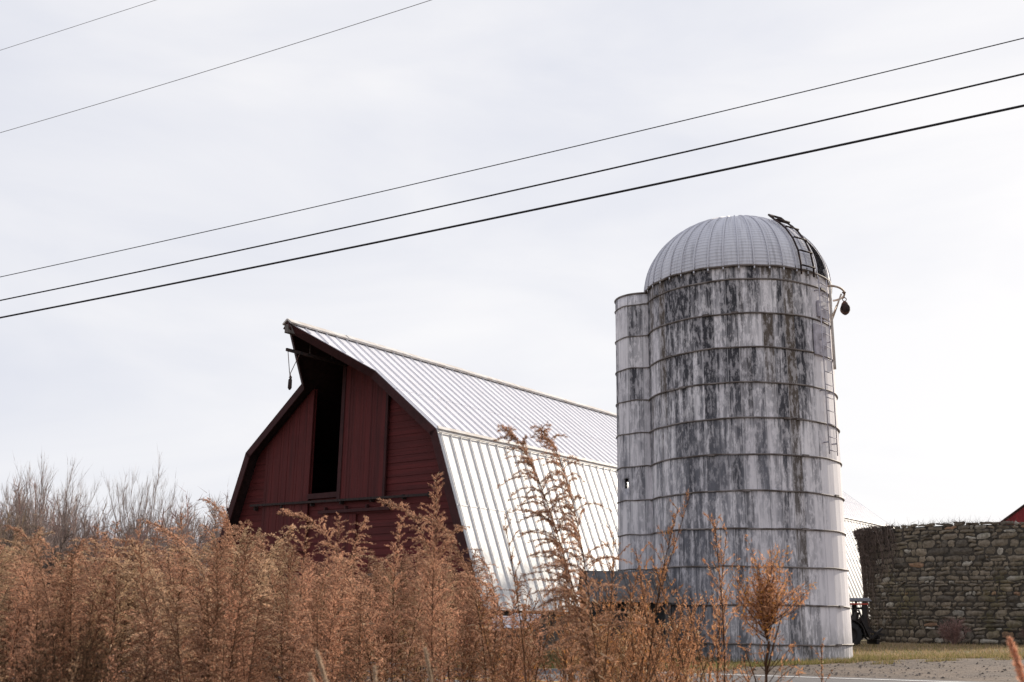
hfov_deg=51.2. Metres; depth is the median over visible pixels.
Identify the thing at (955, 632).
bare shrub
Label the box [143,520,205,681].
dry weed
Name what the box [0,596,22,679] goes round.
dry weed
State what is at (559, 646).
dry weed
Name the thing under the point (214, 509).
dry weed
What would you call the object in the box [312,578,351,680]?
dry weed
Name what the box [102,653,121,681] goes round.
dry weed
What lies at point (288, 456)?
wall
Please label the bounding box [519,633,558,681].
dry weed
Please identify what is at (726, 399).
silo
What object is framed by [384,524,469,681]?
dry weed
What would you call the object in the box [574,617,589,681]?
dry weed
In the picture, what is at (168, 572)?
dry weed
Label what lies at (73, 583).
dry weed
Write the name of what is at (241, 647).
dry weed
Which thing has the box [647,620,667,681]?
dry weed
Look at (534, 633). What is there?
dry weed
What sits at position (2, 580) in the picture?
dry weed
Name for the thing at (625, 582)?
feed shed
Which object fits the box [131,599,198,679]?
dry weed
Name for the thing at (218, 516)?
bare tree
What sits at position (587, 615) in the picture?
dry weed
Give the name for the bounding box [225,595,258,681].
dry weed
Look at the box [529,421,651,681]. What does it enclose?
dry weed
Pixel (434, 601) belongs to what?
dry weed
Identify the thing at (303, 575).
dry weed
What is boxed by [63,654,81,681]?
dry weed
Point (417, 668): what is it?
dry weed
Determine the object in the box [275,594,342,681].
dry weed
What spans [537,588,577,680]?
dry weed
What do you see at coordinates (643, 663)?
dry weed
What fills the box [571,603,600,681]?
dry weed
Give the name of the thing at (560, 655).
dry weed
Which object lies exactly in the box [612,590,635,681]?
dry weed
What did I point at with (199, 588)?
dry weed
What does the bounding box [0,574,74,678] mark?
dry weed
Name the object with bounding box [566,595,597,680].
dry weed
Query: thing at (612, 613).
dry weed
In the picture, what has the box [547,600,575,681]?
dry weed
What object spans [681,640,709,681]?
dry weed
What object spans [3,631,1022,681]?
ground
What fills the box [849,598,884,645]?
tractor
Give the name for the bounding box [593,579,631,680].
dry weed
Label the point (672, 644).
dry weed
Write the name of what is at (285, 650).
dry weed
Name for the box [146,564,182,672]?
dry weed
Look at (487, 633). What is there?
dry weed
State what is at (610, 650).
dry weed
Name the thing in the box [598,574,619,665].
dry weed
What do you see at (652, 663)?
dry weed
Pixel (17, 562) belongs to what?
dry weed
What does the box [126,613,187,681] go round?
dry weed
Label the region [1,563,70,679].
dry weed
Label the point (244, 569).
dry weed
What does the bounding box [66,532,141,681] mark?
dry weed
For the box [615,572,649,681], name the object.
dry weed
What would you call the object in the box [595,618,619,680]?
dry weed
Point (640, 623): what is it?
dry weed
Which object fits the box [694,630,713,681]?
dry weed
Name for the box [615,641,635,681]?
dry weed
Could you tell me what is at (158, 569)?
dry weed
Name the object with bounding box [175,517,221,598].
bare shrub
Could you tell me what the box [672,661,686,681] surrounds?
dry weed
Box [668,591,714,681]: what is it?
dry weed
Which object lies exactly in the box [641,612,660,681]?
dry weed
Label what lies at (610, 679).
dry weed
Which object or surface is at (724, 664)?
dry weed
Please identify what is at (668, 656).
dry weed
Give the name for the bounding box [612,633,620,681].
dry weed
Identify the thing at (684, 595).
dry weed
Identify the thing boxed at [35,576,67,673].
dry weed
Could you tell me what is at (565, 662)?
dry weed
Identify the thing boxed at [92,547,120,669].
dry weed
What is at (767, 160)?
power line
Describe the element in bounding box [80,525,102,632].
dry weed
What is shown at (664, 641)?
dry weed
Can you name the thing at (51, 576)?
dry weed
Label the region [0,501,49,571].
bare shrub
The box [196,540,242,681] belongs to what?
dry weed
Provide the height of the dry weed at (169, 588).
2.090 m
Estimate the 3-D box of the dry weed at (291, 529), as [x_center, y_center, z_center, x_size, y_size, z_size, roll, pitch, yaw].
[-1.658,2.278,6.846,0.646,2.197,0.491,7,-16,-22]
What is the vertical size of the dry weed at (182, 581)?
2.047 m
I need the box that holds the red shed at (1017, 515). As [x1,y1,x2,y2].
[998,504,1023,524]
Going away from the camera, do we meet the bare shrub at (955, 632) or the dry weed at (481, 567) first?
the dry weed at (481, 567)
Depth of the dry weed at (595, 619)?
7.93 m
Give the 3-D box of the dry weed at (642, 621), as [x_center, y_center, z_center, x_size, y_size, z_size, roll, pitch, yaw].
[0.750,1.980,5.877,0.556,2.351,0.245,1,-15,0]
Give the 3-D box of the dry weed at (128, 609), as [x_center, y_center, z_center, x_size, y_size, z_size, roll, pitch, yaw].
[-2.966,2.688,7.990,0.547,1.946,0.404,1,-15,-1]
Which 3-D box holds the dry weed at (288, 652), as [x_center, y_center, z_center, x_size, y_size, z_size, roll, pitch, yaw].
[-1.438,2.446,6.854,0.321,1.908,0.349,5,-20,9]
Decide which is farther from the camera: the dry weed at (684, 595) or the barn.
the barn
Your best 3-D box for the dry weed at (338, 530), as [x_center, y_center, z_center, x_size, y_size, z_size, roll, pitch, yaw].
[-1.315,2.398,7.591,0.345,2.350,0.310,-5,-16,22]
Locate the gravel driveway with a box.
[708,658,1023,681]
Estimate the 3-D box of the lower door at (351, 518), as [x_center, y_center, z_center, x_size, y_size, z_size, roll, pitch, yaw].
[-5.317,6.567,32.204,1.556,2.618,0.048,-10,-18,36]
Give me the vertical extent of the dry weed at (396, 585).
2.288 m
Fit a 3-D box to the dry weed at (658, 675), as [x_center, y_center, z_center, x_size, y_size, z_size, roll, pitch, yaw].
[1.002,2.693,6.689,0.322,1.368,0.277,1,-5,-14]
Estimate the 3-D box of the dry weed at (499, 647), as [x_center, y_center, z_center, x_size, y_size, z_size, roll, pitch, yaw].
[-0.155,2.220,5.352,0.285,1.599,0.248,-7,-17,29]
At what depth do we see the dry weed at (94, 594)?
7.57 m
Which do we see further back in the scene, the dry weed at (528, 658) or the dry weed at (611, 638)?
the dry weed at (611, 638)
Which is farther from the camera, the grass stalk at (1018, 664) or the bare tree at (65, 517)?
the bare tree at (65, 517)
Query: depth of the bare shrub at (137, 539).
45.21 m
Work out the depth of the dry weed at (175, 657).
7.43 m
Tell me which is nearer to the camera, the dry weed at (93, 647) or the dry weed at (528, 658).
the dry weed at (528, 658)
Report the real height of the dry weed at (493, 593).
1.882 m
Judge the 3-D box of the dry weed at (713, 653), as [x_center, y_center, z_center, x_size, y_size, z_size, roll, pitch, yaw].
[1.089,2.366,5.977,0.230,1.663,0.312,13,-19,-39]
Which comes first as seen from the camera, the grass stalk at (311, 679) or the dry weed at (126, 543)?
the grass stalk at (311, 679)
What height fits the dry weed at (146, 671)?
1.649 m
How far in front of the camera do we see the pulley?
27.82 m
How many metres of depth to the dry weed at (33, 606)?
8.12 m
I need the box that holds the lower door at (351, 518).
[317,514,356,598]
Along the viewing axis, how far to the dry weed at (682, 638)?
8.61 m
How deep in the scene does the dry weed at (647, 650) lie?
8.20 m
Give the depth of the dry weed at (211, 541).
8.86 m
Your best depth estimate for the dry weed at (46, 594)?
7.25 m
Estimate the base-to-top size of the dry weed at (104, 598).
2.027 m
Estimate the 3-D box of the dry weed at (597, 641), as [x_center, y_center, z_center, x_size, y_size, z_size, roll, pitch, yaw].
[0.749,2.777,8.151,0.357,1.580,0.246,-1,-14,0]
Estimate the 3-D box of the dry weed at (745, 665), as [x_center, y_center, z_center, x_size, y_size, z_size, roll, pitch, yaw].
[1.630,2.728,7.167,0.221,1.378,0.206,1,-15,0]
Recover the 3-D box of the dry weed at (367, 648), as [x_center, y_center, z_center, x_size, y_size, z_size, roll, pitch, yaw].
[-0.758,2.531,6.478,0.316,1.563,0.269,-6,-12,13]
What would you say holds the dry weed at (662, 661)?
on the ground at (863, 641)
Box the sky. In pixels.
[0,0,1023,545]
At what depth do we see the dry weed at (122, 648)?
7.53 m
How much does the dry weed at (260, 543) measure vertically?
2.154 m
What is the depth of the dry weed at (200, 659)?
5.63 m
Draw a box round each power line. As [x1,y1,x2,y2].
[0,0,430,132]
[0,38,1023,276]
[0,73,1023,300]
[0,104,1023,318]
[2,0,154,49]
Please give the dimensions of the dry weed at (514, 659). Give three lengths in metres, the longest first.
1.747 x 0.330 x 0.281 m
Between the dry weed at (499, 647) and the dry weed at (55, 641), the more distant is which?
the dry weed at (55, 641)
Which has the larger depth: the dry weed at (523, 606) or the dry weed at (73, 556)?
the dry weed at (73, 556)
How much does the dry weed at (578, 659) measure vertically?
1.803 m
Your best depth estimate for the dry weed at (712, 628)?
5.68 m
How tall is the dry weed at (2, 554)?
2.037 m
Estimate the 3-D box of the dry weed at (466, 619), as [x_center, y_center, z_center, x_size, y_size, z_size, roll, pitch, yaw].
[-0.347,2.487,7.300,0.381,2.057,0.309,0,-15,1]
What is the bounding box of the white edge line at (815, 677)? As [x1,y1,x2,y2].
[113,654,949,681]
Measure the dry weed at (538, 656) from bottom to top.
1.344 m
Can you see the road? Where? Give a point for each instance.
(775, 678)
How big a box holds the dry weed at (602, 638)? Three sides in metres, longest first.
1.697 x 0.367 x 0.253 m
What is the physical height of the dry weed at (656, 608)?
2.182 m
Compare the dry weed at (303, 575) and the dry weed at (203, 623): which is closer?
the dry weed at (203, 623)
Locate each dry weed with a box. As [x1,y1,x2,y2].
[0,540,48,656]
[0,545,15,678]
[0,547,19,681]
[0,550,47,647]
[0,563,38,681]
[0,574,12,672]
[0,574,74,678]
[0,576,19,677]
[0,577,44,681]
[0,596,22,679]
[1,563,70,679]
[1,565,57,681]
[1,596,44,676]
[2,594,41,681]
[3,524,79,678]
[3,555,55,672]
[6,568,73,679]
[7,609,48,681]
[12,567,61,680]
[18,599,76,679]
[23,583,103,681]
[29,537,94,677]
[33,535,84,673]
[33,537,103,681]
[35,548,114,680]
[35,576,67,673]
[41,562,117,680]
[56,561,130,681]
[56,565,98,662]
[58,550,109,681]
[59,552,125,681]
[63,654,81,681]
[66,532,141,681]
[69,562,140,680]
[73,559,138,681]
[73,615,109,681]
[74,639,99,681]
[79,570,148,681]
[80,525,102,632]
[86,556,194,681]
[89,519,120,630]
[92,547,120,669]
[98,607,162,681]
[101,650,129,681]
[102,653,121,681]
[108,542,161,673]
[110,545,195,681]
[111,534,144,670]
[116,539,143,658]
[116,647,129,681]
[117,550,200,680]
[119,572,211,681]
[121,601,163,681]
[124,561,198,680]
[124,606,170,681]
[125,622,144,681]
[126,518,151,636]
[126,543,174,681]
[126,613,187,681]
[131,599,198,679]
[132,657,151,681]
[137,546,182,677]
[140,603,198,681]
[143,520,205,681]
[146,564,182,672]
[147,636,196,681]
[151,552,181,679]
[154,527,220,669]
[160,587,236,681]
[161,543,213,665]
[164,547,231,679]
[164,555,202,662]
[165,544,242,662]
[166,595,245,681]
[166,635,192,681]
[172,513,191,601]
[173,520,251,680]
[176,571,230,681]
[176,630,229,681]
[187,588,270,681]
[190,586,229,681]
[194,617,249,681]
[196,524,230,653]
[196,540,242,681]
[197,497,255,617]
[198,526,257,664]
[198,533,262,679]
[203,539,270,681]
[205,506,261,679]
[210,565,252,680]
[212,524,320,681]
[215,595,290,681]
[216,582,252,681]
[225,590,269,681]
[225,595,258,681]
[227,551,306,681]
[237,613,261,681]
[242,586,272,673]
[252,607,307,681]
[261,620,328,681]
[270,568,317,681]
[274,529,315,681]
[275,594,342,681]
[276,509,397,680]
[278,591,346,681]
[284,575,327,681]
[302,515,374,673]
[307,512,355,681]
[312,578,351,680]
[313,584,359,681]
[322,596,382,681]
[324,576,398,681]
[358,629,395,681]
[369,515,414,681]
[377,497,475,681]
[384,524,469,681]
[397,472,466,681]
[397,615,426,681]
[409,512,522,680]
[412,561,453,681]
[419,564,466,681]
[423,555,465,681]
[432,641,452,681]
[436,554,485,681]
[437,549,495,681]
[448,641,471,681]
[455,581,491,681]
[457,576,510,680]
[462,556,518,681]
[469,574,519,681]
[475,598,507,680]
[478,620,506,681]
[480,624,504,681]
[482,575,537,681]
[483,603,512,681]
[492,424,616,681]
[495,590,531,681]
[495,594,521,681]
[498,593,539,680]
[499,599,533,681]
[503,508,557,681]
[503,602,547,681]
[507,604,537,681]
[511,612,531,680]
[518,633,548,681]
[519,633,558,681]
[520,597,562,681]
[520,604,558,681]
[527,594,550,679]
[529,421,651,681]
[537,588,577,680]
[543,608,573,681]
[547,583,586,681]
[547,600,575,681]
[548,594,577,681]
[553,592,593,681]
[556,537,587,681]
[560,650,585,681]
[561,606,584,681]
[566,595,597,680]
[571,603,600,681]
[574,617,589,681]
[575,579,606,653]
[582,569,621,677]
[583,591,623,674]
[584,634,608,681]
[585,604,620,680]
[590,520,630,681]
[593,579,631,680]
[595,589,618,658]
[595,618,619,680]
[596,601,620,681]
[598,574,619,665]
[599,643,614,679]
[601,609,634,681]
[603,572,639,681]
[604,654,618,681]
[607,617,620,678]
[608,508,682,681]
[608,580,651,681]
[612,490,689,681]
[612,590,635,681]
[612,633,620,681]
[613,626,638,679]
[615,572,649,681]
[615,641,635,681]
[618,591,646,677]
[619,575,651,681]
[622,617,645,680]
[624,662,644,681]
[629,635,659,674]
[631,542,674,681]
[631,625,667,681]
[635,606,667,680]
[638,637,674,681]
[638,642,648,680]
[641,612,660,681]
[644,624,667,678]
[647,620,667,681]
[649,554,697,681]
[652,639,666,680]
[653,661,672,681]
[656,619,678,679]
[656,622,669,679]
[658,593,686,680]
[658,624,677,681]
[659,611,690,678]
[660,586,689,681]
[663,615,687,679]
[664,599,698,681]
[665,593,703,681]
[666,637,678,680]
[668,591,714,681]
[670,631,697,681]
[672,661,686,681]
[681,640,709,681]
[683,596,715,681]
[683,655,710,681]
[688,610,707,681]
[694,611,732,681]
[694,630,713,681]
[700,512,741,681]
[702,517,731,681]
[724,662,742,681]
[735,665,755,681]
[736,643,761,681]
[811,637,831,681]
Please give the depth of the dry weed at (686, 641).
7.25 m
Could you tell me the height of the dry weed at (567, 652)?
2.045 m
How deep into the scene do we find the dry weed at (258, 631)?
8.38 m
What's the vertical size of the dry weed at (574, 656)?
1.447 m
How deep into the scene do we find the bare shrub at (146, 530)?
41.29 m
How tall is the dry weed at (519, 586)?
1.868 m
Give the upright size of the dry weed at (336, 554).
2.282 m
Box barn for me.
[210,318,894,650]
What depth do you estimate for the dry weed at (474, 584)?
7.66 m
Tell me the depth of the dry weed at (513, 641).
6.90 m
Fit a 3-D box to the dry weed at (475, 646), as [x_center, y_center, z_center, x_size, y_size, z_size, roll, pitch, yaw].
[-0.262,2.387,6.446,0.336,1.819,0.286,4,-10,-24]
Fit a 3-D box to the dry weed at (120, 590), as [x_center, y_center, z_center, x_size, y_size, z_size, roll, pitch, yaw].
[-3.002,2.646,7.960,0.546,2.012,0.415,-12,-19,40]
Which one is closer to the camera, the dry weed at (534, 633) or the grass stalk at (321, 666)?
the grass stalk at (321, 666)
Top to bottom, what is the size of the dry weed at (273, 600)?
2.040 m
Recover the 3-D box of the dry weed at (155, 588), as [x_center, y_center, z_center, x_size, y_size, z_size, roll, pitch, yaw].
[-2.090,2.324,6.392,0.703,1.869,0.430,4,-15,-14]
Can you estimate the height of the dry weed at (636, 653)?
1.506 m
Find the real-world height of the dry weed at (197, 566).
2.130 m
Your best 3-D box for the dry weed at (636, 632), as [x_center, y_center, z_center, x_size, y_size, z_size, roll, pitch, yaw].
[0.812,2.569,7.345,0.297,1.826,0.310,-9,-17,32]
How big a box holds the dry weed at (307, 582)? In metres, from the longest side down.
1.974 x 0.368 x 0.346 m
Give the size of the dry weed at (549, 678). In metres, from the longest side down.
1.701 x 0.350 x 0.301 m
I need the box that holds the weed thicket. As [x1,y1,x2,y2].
[0,526,542,681]
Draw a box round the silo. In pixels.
[614,214,853,661]
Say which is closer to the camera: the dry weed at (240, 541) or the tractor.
the dry weed at (240, 541)
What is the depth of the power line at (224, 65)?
24.25 m
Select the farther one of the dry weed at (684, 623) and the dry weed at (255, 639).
the dry weed at (684, 623)
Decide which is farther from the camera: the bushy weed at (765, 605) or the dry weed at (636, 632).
the dry weed at (636, 632)
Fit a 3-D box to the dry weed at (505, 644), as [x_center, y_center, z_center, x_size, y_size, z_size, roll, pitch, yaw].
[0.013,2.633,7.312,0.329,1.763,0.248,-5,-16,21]
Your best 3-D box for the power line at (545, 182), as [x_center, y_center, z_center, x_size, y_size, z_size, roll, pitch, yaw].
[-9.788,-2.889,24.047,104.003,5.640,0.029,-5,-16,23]
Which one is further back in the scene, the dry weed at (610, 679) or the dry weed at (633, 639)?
the dry weed at (633, 639)
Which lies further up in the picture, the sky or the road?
the sky
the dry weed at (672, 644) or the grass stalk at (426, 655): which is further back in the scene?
the dry weed at (672, 644)
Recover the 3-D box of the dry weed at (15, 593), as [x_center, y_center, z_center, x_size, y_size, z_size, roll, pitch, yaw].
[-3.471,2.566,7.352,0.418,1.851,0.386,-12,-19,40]
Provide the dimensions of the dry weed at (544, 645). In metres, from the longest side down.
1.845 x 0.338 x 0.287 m
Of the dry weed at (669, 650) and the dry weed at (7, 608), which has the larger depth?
the dry weed at (669, 650)
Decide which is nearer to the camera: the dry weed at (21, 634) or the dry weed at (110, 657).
the dry weed at (110, 657)
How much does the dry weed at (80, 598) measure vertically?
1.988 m
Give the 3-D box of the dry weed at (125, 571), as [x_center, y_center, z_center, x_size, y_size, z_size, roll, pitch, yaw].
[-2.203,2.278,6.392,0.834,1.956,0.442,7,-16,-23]
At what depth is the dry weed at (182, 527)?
9.87 m
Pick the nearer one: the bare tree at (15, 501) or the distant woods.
the bare tree at (15, 501)
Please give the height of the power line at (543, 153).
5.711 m
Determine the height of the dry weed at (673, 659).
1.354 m
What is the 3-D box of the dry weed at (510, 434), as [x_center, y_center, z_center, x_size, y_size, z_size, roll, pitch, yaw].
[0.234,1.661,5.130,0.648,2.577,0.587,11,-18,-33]
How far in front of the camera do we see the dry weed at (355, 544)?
7.89 m
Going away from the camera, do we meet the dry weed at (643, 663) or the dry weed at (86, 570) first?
the dry weed at (643, 663)
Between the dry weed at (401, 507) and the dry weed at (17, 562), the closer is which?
the dry weed at (401, 507)
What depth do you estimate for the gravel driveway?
21.08 m
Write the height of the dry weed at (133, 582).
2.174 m
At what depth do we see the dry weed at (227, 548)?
8.45 m
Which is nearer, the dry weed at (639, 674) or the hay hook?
the dry weed at (639, 674)
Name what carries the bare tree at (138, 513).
on the ground at (863, 641)
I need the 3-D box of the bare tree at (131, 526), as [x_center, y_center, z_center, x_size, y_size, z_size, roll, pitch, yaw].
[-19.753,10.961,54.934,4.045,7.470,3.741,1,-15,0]
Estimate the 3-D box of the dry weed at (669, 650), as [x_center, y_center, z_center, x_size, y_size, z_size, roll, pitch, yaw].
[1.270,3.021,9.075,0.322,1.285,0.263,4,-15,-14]
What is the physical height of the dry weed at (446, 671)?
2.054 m
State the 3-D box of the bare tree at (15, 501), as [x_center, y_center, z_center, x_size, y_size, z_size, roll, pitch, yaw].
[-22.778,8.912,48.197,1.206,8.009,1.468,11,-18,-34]
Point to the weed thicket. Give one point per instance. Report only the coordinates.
(377, 578)
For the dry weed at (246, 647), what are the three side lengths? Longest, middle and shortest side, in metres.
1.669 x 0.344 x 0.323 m
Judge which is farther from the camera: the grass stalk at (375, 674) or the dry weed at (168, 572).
the dry weed at (168, 572)
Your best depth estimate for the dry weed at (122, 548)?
6.99 m
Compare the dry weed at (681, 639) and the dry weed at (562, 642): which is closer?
the dry weed at (562, 642)
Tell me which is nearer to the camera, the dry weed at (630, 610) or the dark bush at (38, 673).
the dark bush at (38, 673)
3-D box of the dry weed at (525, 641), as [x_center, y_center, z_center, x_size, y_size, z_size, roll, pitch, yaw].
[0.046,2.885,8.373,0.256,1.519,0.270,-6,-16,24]
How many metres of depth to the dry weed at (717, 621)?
6.11 m
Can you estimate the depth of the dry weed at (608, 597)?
6.29 m
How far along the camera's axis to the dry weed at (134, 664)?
7.21 m
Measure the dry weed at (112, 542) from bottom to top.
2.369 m
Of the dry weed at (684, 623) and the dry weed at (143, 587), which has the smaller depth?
the dry weed at (143, 587)
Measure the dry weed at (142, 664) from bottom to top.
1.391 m
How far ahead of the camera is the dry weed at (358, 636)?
6.53 m
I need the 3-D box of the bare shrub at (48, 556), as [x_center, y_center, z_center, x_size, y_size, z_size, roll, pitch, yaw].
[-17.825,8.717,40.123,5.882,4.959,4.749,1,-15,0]
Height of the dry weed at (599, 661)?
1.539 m
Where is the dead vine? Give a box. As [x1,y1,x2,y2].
[852,515,1015,638]
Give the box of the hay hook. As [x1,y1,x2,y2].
[288,353,299,389]
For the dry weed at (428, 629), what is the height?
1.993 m
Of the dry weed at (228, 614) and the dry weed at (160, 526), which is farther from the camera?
the dry weed at (160, 526)
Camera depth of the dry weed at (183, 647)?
7.20 m
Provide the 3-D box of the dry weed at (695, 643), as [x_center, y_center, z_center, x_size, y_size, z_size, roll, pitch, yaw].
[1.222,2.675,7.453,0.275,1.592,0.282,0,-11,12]
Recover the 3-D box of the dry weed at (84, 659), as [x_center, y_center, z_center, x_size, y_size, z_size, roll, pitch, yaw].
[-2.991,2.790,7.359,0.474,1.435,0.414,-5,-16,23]
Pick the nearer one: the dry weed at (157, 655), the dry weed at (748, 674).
the dry weed at (157, 655)
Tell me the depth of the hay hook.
31.69 m
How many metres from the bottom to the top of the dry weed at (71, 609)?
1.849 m
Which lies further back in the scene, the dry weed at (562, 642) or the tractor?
the tractor
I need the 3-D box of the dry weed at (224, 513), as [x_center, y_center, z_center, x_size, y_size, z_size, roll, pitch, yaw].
[-2.293,2.551,8.639,0.478,2.437,0.424,11,-18,-35]
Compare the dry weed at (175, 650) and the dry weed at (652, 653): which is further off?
the dry weed at (652, 653)
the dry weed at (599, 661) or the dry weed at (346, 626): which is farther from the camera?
the dry weed at (346, 626)
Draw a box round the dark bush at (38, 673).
[0,605,161,681]
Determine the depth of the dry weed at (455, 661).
5.32 m
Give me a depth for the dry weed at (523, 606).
5.81 m
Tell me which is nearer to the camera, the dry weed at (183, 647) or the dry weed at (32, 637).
the dry weed at (32, 637)
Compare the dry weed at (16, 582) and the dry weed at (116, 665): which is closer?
the dry weed at (116, 665)
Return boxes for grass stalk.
[307,672,314,681]
[315,650,329,681]
[373,665,377,681]
[423,648,432,681]
[1006,637,1023,681]
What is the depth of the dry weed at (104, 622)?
7.77 m
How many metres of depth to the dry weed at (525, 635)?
7.12 m
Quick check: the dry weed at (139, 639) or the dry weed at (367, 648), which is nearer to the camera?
the dry weed at (367, 648)
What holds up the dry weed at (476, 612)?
on the ground at (863, 641)
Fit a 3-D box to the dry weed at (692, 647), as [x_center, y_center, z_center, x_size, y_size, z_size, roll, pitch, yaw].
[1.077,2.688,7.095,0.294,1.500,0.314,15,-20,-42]
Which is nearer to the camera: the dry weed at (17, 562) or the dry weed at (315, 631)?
the dry weed at (315, 631)
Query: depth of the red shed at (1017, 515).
61.09 m
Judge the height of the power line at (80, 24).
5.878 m
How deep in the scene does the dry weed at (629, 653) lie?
8.14 m
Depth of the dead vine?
44.62 m
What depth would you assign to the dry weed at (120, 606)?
7.59 m
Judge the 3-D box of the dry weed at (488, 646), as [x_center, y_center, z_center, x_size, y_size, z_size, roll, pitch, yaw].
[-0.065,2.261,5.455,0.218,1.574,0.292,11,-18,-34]
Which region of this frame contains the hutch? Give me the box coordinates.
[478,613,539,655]
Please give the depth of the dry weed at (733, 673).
5.59 m
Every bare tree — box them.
[0,454,123,560]
[2,455,26,543]
[86,489,169,552]
[106,447,200,572]
[207,481,228,542]
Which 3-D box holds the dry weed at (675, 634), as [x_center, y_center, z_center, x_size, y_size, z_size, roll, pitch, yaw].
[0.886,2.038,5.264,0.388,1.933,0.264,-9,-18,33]
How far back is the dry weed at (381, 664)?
7.69 m
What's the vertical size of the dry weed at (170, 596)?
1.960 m
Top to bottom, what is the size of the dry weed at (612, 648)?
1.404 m
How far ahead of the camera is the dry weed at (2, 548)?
8.44 m
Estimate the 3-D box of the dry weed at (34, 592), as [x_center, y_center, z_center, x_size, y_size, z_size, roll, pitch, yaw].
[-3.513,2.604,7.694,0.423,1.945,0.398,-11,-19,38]
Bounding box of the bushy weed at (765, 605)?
[723,535,816,681]
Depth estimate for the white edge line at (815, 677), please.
18.21 m
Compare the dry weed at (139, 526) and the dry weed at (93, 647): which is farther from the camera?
the dry weed at (139, 526)
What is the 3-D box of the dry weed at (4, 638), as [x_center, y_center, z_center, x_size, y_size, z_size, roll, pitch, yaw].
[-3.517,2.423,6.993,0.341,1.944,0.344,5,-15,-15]
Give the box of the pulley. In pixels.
[840,292,849,314]
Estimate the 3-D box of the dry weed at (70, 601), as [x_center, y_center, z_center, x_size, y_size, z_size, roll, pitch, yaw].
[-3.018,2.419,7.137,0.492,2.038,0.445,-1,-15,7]
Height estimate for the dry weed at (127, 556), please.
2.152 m
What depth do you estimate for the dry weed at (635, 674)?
7.17 m
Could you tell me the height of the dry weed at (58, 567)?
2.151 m
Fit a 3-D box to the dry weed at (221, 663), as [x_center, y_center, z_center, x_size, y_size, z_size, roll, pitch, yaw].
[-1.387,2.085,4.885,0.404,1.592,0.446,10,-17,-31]
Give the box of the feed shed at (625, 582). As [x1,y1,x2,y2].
[577,569,677,657]
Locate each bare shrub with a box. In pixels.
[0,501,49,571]
[0,511,103,621]
[0,521,73,622]
[78,509,180,624]
[86,523,163,622]
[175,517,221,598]
[938,616,970,644]
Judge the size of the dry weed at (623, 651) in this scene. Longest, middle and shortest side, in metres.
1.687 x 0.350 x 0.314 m
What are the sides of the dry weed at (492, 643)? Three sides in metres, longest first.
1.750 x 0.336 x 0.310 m
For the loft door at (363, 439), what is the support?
in the barn
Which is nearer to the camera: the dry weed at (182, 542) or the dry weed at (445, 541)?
the dry weed at (445, 541)
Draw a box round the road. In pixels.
[12,652,985,681]
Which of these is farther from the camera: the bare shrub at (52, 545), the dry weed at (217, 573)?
the bare shrub at (52, 545)
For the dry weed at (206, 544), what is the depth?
8.72 m
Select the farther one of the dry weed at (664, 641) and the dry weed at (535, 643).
the dry weed at (664, 641)
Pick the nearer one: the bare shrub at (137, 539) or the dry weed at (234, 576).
the dry weed at (234, 576)
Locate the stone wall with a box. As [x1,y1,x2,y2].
[867,521,1023,645]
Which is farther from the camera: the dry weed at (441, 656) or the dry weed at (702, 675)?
the dry weed at (441, 656)
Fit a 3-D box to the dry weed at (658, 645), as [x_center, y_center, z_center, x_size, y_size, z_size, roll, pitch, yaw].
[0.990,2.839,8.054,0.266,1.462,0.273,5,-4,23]
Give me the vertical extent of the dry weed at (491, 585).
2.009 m
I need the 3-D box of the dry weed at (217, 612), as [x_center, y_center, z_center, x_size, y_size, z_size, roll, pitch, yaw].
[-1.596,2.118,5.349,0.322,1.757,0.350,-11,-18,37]
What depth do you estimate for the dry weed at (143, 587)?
6.40 m
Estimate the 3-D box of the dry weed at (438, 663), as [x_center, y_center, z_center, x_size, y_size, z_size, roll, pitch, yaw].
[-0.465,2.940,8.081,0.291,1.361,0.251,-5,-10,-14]
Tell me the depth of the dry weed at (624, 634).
7.79 m
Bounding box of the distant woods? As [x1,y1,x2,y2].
[0,472,229,577]
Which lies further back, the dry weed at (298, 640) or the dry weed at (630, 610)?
the dry weed at (630, 610)
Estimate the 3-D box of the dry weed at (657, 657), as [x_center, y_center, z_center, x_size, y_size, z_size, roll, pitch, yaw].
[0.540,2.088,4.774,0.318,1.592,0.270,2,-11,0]
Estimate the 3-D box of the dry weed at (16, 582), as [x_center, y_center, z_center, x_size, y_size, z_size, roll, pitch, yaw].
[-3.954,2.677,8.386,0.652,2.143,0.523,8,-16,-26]
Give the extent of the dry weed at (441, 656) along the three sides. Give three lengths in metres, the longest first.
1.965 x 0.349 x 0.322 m
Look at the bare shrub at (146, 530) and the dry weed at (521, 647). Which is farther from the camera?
the bare shrub at (146, 530)
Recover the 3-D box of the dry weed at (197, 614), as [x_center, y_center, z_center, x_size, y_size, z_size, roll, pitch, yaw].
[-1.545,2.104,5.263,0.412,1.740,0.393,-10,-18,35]
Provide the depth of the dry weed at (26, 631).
7.69 m
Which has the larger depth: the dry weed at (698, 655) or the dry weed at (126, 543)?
the dry weed at (126, 543)
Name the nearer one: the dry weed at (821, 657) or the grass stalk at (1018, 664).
the grass stalk at (1018, 664)
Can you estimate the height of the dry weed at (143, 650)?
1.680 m
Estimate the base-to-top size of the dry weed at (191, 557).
2.073 m
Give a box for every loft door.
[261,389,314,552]
[336,365,389,501]
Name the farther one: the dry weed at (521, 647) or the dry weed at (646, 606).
the dry weed at (521, 647)

